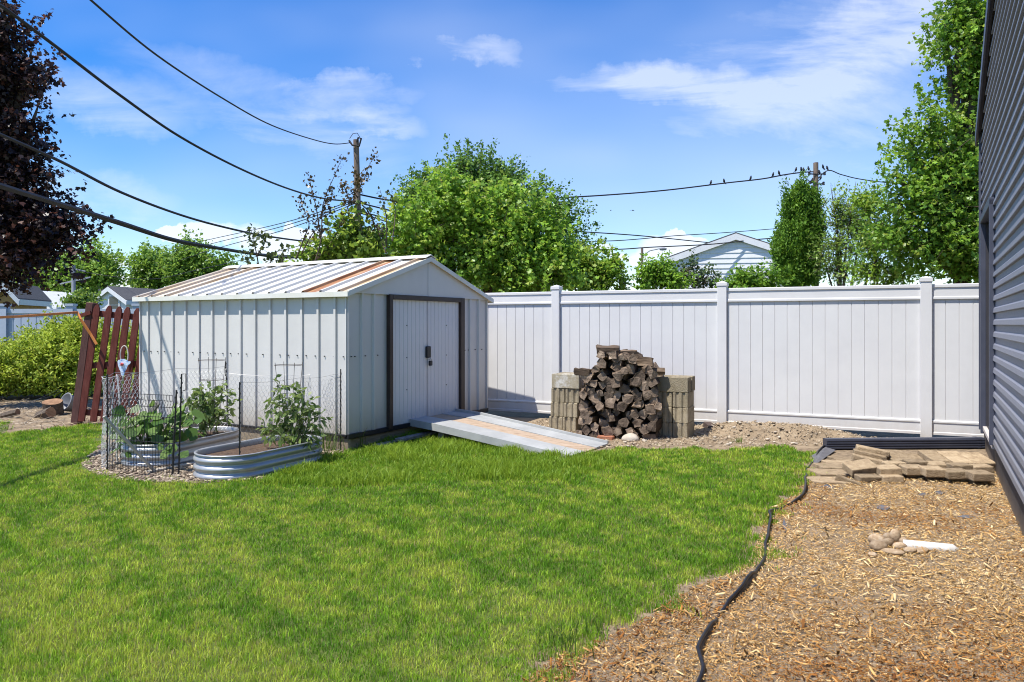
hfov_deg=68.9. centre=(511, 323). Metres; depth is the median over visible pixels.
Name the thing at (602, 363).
firewood log
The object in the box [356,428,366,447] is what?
grass tuft
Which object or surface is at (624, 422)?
firewood log
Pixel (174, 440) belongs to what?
garden stake
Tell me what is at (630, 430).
firewood log
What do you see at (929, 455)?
paver
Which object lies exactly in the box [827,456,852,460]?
paver
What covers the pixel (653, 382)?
firewood log
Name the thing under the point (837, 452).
mulch bed
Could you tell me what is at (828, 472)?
paver
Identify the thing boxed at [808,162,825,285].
utility pole
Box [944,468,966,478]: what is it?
paver
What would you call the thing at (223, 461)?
raised bed
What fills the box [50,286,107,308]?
shrub
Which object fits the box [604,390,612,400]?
firewood log
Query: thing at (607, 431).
firewood log
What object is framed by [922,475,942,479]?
paver
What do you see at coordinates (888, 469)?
paver
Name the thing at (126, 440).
board
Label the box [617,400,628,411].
firewood log
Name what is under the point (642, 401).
firewood log
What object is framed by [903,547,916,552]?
river rock
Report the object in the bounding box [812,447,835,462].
plastic sheet
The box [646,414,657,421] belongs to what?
firewood log
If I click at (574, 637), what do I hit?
grass tuft
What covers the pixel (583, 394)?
firewood log
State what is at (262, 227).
overhead cable
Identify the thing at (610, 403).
firewood log
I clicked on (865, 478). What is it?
paver
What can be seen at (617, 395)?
firewood log
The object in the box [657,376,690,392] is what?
concrete block
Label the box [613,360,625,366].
firewood log
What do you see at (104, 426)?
chicken wire
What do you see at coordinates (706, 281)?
sapling
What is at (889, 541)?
river rock
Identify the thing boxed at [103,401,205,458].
squash plant
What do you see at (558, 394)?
concrete block
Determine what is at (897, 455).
paver
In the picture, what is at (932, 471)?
paver
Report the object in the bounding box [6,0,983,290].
sky
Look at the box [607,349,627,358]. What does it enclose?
firewood log
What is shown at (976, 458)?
paver
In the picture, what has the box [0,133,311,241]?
overhead cable
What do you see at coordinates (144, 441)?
garden fence panel
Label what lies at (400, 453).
rough grass
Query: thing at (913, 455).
paver
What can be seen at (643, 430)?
firewood log
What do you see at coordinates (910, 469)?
paver
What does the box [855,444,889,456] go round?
paver
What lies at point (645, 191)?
overhead cable
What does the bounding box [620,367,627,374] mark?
firewood log
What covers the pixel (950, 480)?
paver
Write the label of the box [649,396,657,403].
firewood log
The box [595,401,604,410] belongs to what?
firewood log
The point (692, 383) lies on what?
concrete block
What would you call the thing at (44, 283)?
tree
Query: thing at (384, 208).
sapling
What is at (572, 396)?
concrete block
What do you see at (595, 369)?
firewood log
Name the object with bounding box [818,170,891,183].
overhead cable
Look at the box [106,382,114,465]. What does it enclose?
garden stake
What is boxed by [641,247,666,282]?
street lamp
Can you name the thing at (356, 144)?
utility pole
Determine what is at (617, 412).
firewood log
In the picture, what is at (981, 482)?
paver
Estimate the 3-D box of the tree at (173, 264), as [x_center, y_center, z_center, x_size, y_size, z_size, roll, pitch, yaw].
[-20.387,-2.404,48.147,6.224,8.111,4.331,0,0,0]
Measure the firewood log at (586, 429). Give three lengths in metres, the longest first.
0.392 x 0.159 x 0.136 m
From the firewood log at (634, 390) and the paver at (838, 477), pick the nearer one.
the paver at (838, 477)
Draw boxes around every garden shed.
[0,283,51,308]
[132,254,493,450]
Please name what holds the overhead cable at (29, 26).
attached to the utility pole at (356, 144)
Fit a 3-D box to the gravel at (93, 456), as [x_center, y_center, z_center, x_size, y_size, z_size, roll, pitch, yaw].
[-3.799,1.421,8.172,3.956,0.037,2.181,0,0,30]
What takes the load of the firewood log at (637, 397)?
on the firewood log at (634, 404)
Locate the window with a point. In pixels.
(113, 301)
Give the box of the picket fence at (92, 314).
[70,302,138,424]
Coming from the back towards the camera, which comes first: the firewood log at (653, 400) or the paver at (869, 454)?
the firewood log at (653, 400)
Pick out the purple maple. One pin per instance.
(35, 233)
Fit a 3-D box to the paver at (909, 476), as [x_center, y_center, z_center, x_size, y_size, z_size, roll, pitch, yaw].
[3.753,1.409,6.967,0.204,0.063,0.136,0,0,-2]
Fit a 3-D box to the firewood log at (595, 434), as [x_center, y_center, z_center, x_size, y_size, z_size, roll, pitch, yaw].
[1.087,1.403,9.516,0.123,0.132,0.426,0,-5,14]
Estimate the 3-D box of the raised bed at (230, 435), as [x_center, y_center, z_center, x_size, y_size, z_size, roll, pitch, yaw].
[-3.550,1.329,8.070,0.696,0.261,1.430,0,0,17]
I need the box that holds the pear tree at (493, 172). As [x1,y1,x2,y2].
[387,133,606,289]
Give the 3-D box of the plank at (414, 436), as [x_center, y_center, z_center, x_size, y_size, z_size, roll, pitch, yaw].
[-1.155,1.365,9.086,0.110,0.035,0.750,0,0,29]
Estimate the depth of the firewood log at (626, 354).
9.30 m
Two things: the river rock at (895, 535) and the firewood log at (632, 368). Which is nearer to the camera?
the river rock at (895, 535)
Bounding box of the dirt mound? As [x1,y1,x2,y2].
[694,422,860,441]
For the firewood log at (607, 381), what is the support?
on the firewood log at (609, 389)
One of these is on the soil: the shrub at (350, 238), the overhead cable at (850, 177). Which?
the shrub at (350, 238)
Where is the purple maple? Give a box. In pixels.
[0,0,114,309]
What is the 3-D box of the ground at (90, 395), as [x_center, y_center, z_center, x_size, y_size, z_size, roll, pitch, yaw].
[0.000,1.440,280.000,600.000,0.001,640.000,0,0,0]
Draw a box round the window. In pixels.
[108,295,119,308]
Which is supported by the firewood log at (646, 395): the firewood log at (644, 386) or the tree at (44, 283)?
the firewood log at (644, 386)
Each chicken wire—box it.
[101,372,146,467]
[106,366,228,468]
[229,373,339,439]
[240,374,341,454]
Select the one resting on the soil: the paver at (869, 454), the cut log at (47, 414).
the cut log at (47, 414)
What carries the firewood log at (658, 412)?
on the firewood log
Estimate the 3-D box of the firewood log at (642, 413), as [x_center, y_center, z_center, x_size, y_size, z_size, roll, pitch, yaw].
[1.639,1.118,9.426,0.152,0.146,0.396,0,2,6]
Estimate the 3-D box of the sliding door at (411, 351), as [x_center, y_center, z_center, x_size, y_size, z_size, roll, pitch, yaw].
[-1.270,0.470,9.357,0.065,1.530,0.788,0,0,29]
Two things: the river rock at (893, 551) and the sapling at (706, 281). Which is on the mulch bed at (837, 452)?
the river rock at (893, 551)
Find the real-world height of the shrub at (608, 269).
3.532 m
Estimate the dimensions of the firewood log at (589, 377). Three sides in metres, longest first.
0.426 x 0.182 x 0.167 m
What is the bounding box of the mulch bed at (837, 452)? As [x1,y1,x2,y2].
[503,448,1023,681]
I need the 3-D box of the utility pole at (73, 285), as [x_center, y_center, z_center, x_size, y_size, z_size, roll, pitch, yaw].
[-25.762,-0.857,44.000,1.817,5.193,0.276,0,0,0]
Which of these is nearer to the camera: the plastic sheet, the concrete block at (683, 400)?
the plastic sheet
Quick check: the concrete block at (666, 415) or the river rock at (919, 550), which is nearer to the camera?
the river rock at (919, 550)
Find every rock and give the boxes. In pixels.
[622,433,638,441]
[868,533,884,541]
[868,552,876,556]
[869,540,886,551]
[880,548,904,554]
[882,533,889,537]
[882,538,893,547]
[889,529,900,541]
[892,542,906,549]
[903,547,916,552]
[916,547,928,553]
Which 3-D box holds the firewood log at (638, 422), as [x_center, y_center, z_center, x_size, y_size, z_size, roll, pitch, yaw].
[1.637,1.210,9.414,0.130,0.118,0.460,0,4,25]
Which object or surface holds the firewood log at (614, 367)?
on the firewood log at (617, 375)
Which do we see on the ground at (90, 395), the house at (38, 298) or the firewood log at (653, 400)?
the house at (38, 298)
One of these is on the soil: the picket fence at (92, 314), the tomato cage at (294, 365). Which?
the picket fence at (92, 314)
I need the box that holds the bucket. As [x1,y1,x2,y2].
[61,393,73,411]
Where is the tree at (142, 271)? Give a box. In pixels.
[117,237,175,288]
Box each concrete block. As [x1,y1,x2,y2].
[549,416,562,429]
[551,388,565,402]
[551,402,565,416]
[552,373,583,388]
[563,417,581,431]
[564,403,579,417]
[566,388,581,402]
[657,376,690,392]
[657,392,672,406]
[657,407,673,422]
[659,422,672,436]
[664,375,694,390]
[672,420,693,437]
[673,391,693,407]
[673,405,693,422]
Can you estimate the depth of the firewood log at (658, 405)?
9.17 m
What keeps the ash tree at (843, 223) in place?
on the ground at (90, 395)
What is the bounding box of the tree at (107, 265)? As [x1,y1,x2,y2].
[41,236,131,293]
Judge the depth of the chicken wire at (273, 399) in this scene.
8.63 m
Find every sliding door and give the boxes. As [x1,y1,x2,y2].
[393,300,430,425]
[427,301,458,415]
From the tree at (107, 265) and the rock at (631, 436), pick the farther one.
the tree at (107, 265)
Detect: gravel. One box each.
[81,434,343,483]
[527,418,874,447]
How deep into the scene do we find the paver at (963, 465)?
6.94 m
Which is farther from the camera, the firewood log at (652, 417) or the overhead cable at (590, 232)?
the overhead cable at (590, 232)
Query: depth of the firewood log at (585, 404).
9.39 m
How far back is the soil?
10.33 m
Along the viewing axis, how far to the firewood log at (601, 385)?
9.34 m
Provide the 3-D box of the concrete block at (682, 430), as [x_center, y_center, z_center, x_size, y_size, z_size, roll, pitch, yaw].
[2.197,1.344,9.550,0.190,0.190,0.397,0,0,26]
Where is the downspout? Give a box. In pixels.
[823,436,984,448]
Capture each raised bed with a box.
[121,426,238,467]
[193,434,322,480]
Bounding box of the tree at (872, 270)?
[832,179,925,285]
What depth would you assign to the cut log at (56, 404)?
11.68 m
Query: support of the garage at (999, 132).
on the ground at (90, 395)
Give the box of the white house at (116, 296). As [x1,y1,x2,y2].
[96,286,156,308]
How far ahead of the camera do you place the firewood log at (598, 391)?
9.33 m
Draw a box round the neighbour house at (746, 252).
[663,232,776,288]
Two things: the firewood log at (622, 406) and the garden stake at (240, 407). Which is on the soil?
the garden stake at (240, 407)
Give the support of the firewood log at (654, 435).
on the soil
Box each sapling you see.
[237,223,289,264]
[292,152,349,260]
[312,147,385,260]
[350,182,399,252]
[677,249,730,288]
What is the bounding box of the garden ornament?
[118,345,130,376]
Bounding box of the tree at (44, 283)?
[15,258,62,291]
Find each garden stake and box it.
[106,374,107,469]
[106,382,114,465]
[171,390,177,474]
[177,373,185,473]
[225,362,229,426]
[238,382,240,454]
[240,376,240,440]
[340,369,340,449]
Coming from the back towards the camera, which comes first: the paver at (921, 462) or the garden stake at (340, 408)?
the garden stake at (340, 408)
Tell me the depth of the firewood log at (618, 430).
9.30 m
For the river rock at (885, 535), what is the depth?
4.90 m
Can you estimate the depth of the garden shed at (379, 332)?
9.29 m
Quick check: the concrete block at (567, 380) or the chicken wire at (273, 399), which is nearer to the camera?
the chicken wire at (273, 399)
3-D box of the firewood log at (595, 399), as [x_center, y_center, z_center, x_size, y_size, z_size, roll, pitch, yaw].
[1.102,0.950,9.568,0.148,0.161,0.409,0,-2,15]
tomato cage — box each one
[198,357,225,435]
[274,362,302,443]
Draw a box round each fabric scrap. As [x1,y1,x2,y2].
[875,505,889,509]
[958,515,972,517]
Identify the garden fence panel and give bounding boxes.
[107,392,173,473]
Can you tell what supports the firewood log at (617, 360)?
on the firewood log at (614, 367)
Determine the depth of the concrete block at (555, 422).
10.02 m
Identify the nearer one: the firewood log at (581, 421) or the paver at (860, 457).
the paver at (860, 457)
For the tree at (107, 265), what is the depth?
45.41 m
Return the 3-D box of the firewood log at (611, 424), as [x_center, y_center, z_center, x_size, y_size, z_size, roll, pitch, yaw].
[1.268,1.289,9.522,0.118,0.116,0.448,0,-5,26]
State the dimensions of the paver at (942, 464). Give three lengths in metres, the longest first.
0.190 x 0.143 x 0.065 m
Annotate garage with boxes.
[43,291,94,308]
[975,0,1023,537]
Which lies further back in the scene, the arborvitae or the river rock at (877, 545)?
the arborvitae
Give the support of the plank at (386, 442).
on the lawn at (351, 622)
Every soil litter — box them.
[0,398,138,432]
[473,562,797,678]
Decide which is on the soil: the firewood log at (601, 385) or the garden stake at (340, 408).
the garden stake at (340, 408)
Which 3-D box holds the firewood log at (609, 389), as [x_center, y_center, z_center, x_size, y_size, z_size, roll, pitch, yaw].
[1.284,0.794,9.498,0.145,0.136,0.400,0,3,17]
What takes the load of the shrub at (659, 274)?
on the ground at (90, 395)
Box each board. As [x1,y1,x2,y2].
[103,415,156,472]
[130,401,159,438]
[147,461,194,472]
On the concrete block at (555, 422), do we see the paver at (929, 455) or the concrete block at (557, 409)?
the concrete block at (557, 409)
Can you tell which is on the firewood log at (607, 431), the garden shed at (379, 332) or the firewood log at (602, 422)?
the firewood log at (602, 422)
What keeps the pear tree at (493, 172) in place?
on the ground at (90, 395)
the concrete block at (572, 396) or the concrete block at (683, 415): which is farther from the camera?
the concrete block at (572, 396)
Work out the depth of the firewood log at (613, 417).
9.32 m
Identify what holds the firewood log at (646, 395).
on the firewood log at (653, 400)
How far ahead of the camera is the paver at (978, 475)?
6.55 m
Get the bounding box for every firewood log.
[573,368,590,375]
[575,430,585,435]
[578,398,591,411]
[578,416,584,425]
[579,387,586,399]
[580,404,596,418]
[581,369,598,382]
[581,424,590,435]
[585,384,595,395]
[585,414,599,423]
[590,378,600,387]
[590,422,599,431]
[590,430,600,437]
[591,393,604,404]
[592,365,600,372]
[595,386,603,396]
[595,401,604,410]
[596,344,619,354]
[596,350,609,360]
[596,372,606,380]
[596,409,610,418]
[597,357,607,368]
[597,421,613,435]
[598,368,611,375]
[598,381,605,389]
[599,417,606,426]
[604,375,613,384]
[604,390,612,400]
[605,385,617,393]
[605,398,615,408]
[606,412,621,421]
[606,421,615,427]
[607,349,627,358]
[608,360,622,371]
[609,378,624,387]
[610,356,619,362]
[611,370,623,380]
[612,391,623,401]
[612,410,622,415]
[612,425,630,436]
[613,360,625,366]
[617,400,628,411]
[618,353,624,360]
[618,383,631,393]
[618,417,629,426]
[619,350,638,357]
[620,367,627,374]
[622,374,632,380]
[622,392,633,403]
[622,410,631,419]
[623,352,629,359]
[625,353,636,363]
[625,357,653,366]
[625,377,641,387]
[625,427,635,433]
[626,364,639,373]
[626,406,638,418]
[629,401,640,407]
[630,387,638,395]
[632,370,644,380]
[632,390,641,401]
[632,416,646,427]
[632,424,649,434]
[636,407,647,419]
[637,379,648,390]
[638,368,664,374]
[638,397,645,408]
[640,365,652,373]
[641,389,651,400]
[642,433,650,439]
[645,370,657,378]
[645,400,655,413]
[646,376,659,386]
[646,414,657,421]
[647,418,661,431]
[648,430,659,439]
[649,385,657,396]
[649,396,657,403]
[654,398,661,409]
[656,409,662,414]
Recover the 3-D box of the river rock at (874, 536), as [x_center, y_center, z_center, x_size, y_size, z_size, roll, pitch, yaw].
[2.365,1.398,4.838,0.103,0.074,0.074,0,0,33]
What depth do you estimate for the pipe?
4.73 m
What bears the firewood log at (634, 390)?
on the firewood log at (637, 397)
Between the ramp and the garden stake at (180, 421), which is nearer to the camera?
the garden stake at (180, 421)
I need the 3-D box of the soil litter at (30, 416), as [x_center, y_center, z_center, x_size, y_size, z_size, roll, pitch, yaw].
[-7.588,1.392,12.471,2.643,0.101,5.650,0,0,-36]
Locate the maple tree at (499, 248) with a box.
[372,154,604,292]
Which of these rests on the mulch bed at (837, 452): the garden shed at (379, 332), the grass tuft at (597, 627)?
the grass tuft at (597, 627)
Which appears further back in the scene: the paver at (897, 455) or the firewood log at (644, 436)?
the firewood log at (644, 436)
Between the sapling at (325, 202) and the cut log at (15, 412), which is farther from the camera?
the sapling at (325, 202)
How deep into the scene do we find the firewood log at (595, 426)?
9.32 m
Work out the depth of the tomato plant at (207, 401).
8.35 m
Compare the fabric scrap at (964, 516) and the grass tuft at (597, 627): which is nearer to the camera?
the grass tuft at (597, 627)
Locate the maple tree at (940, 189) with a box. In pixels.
[849,0,986,284]
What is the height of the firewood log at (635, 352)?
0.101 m
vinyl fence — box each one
[0,304,138,340]
[486,276,983,436]
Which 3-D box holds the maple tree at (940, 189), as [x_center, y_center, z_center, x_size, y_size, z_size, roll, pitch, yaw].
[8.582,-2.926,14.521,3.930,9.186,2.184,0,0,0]
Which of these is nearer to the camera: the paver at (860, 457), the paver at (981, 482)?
the paver at (981, 482)
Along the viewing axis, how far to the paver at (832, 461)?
7.61 m
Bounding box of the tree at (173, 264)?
[149,224,239,285]
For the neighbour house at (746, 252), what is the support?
on the ground at (90, 395)
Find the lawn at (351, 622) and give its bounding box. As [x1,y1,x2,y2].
[0,423,796,681]
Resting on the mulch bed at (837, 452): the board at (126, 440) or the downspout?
the downspout
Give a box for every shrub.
[0,310,138,397]
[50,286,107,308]
[273,200,397,262]
[565,238,634,290]
[625,250,700,289]
[712,256,795,287]
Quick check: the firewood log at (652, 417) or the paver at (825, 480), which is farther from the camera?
the firewood log at (652, 417)
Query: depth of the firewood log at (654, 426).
9.19 m
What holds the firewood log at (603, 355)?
on the firewood log at (602, 363)
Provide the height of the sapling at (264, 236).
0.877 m
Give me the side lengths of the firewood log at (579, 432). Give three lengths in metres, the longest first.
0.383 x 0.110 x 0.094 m
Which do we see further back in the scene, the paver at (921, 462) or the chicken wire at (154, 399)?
the chicken wire at (154, 399)
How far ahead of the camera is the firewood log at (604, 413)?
9.32 m
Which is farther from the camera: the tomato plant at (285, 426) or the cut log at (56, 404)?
the cut log at (56, 404)
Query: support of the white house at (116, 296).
on the ground at (90, 395)
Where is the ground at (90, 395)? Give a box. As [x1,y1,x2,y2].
[11,391,164,482]
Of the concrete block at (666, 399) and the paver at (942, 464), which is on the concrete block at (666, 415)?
the concrete block at (666, 399)
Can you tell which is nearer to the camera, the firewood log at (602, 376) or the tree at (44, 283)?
the firewood log at (602, 376)
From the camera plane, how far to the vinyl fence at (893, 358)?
9.88 m
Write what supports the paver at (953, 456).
on the mulch bed at (837, 452)
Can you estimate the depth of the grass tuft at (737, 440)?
8.98 m
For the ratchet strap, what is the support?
attached to the picket fence at (92, 314)
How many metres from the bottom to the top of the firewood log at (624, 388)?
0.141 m
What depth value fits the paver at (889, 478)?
6.69 m
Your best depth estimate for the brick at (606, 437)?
9.23 m
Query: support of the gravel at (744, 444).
on the soil
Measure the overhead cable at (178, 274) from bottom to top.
3.140 m
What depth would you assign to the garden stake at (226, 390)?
8.71 m
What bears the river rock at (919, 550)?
on the mulch bed at (837, 452)
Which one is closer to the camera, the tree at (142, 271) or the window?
the window
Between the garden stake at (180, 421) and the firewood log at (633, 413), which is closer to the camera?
the garden stake at (180, 421)
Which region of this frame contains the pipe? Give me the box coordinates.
[903,540,958,551]
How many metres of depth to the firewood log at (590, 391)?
9.39 m
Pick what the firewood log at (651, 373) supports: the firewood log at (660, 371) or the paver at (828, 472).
the firewood log at (660, 371)
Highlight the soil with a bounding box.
[0,396,964,452]
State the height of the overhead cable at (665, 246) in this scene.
1.275 m
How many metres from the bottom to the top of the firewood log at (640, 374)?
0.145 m
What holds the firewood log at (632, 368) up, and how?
on the firewood log at (640, 374)
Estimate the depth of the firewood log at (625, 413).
9.32 m
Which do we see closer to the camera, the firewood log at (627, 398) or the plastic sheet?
the plastic sheet
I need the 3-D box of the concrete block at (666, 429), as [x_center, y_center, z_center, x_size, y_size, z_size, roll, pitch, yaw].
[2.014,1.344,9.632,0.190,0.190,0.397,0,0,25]
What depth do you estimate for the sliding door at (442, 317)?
9.96 m
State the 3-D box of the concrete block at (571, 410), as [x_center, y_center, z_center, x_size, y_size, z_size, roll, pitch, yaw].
[0.865,1.152,10.109,0.190,0.190,0.397,0,0,26]
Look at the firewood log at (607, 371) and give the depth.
9.44 m
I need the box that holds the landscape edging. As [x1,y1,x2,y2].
[696,445,824,681]
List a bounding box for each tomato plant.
[172,380,242,435]
[256,374,332,456]
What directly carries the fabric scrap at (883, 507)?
on the mulch bed at (837, 452)
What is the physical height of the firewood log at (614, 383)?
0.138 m
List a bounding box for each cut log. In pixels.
[0,409,20,417]
[34,407,55,418]
[42,398,63,415]
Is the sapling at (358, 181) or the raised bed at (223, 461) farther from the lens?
the sapling at (358, 181)
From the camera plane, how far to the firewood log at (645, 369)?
9.25 m
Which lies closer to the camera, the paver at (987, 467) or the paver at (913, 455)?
the paver at (987, 467)
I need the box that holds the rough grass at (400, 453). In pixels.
[257,427,626,487]
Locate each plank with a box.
[373,440,396,446]
[395,430,437,441]
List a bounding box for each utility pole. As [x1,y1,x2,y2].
[60,265,90,291]
[348,133,362,214]
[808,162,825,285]
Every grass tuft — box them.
[315,424,344,450]
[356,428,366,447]
[524,613,594,659]
[577,610,616,634]
[731,436,741,443]
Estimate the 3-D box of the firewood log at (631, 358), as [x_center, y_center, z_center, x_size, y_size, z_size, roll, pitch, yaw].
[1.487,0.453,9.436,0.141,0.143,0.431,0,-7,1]
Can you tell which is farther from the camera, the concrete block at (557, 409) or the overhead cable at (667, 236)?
the overhead cable at (667, 236)
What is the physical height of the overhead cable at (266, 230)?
0.443 m
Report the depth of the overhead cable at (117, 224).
10.82 m
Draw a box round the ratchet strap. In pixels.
[0,311,97,344]
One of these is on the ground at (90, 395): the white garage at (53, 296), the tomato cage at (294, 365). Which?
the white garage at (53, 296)
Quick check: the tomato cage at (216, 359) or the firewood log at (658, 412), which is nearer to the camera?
the tomato cage at (216, 359)
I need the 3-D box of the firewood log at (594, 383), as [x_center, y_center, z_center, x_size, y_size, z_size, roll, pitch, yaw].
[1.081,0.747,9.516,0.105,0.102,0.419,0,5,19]
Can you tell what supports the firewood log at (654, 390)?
on the firewood log at (653, 400)
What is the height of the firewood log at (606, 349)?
0.136 m
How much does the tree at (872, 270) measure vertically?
4.628 m
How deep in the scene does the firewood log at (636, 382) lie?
9.22 m
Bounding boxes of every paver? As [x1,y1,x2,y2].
[806,476,849,484]
[807,468,853,476]
[812,463,841,468]
[821,460,850,462]
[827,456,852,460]
[835,474,861,485]
[842,459,877,476]
[851,453,882,464]
[853,448,886,460]
[854,474,880,482]
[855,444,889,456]
[876,464,901,474]
[878,474,903,482]
[881,461,905,465]
[883,449,911,460]
[898,464,920,474]
[902,459,928,465]
[903,474,921,478]
[905,453,923,459]
[917,450,949,462]
[918,466,946,477]
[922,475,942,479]
[927,461,945,467]
[937,451,972,463]
[943,477,967,481]
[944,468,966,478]
[945,462,972,469]
[958,452,995,467]
[963,470,993,480]
[968,478,994,483]
[971,463,993,472]
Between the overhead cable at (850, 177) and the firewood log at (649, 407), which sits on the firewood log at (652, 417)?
the firewood log at (649, 407)
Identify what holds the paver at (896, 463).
on the mulch bed at (837, 452)
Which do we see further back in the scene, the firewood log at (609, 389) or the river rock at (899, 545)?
the firewood log at (609, 389)
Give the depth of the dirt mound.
9.43 m
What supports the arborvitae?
on the ground at (90, 395)
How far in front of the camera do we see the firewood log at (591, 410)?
9.35 m
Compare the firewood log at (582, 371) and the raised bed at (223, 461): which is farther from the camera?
the firewood log at (582, 371)
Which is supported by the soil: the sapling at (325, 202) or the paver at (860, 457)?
the sapling at (325, 202)
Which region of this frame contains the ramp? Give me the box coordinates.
[409,409,608,455]
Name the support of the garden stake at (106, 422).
on the soil
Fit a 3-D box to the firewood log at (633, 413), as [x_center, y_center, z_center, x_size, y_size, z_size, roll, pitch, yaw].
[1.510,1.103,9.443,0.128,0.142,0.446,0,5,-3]
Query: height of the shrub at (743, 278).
3.228 m
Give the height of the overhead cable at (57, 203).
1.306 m
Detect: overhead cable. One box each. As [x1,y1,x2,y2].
[0,3,354,201]
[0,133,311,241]
[0,183,298,258]
[0,188,289,255]
[77,246,297,278]
[90,0,347,144]
[120,204,353,281]
[122,204,347,268]
[124,202,347,258]
[361,171,813,200]
[361,213,859,249]
[363,204,706,242]
[373,215,776,241]
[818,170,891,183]
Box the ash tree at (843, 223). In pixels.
[806,176,875,285]
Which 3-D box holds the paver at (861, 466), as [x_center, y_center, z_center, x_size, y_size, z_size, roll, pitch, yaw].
[3.232,1.335,6.922,0.265,0.076,0.177,-7,17,-7]
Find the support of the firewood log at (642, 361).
on the firewood log at (645, 369)
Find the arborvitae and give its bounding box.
[767,168,831,286]
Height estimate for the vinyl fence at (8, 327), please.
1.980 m
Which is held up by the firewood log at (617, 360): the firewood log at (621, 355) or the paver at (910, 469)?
the firewood log at (621, 355)
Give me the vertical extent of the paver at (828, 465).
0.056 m
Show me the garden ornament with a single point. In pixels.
(123, 364)
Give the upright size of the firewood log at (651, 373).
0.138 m
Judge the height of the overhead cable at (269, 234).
1.184 m
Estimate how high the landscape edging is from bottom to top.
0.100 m
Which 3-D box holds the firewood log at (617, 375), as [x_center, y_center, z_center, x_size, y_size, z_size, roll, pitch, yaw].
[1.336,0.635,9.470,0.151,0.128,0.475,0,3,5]
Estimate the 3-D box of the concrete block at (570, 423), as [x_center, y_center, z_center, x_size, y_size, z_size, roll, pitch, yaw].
[0.848,1.344,10.125,0.190,0.190,0.397,0,0,25]
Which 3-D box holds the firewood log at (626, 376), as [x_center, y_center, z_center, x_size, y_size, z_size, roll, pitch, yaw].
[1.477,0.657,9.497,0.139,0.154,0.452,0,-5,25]
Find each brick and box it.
[597,435,614,439]
[703,422,714,427]
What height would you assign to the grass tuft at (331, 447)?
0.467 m
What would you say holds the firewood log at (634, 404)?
on the firewood log at (633, 413)
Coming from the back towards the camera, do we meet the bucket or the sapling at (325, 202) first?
the sapling at (325, 202)
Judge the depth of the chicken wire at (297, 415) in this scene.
7.48 m
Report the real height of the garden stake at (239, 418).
0.940 m
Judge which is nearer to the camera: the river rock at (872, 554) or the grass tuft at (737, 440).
the river rock at (872, 554)
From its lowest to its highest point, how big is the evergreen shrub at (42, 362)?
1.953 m
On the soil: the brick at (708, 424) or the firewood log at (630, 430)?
the brick at (708, 424)

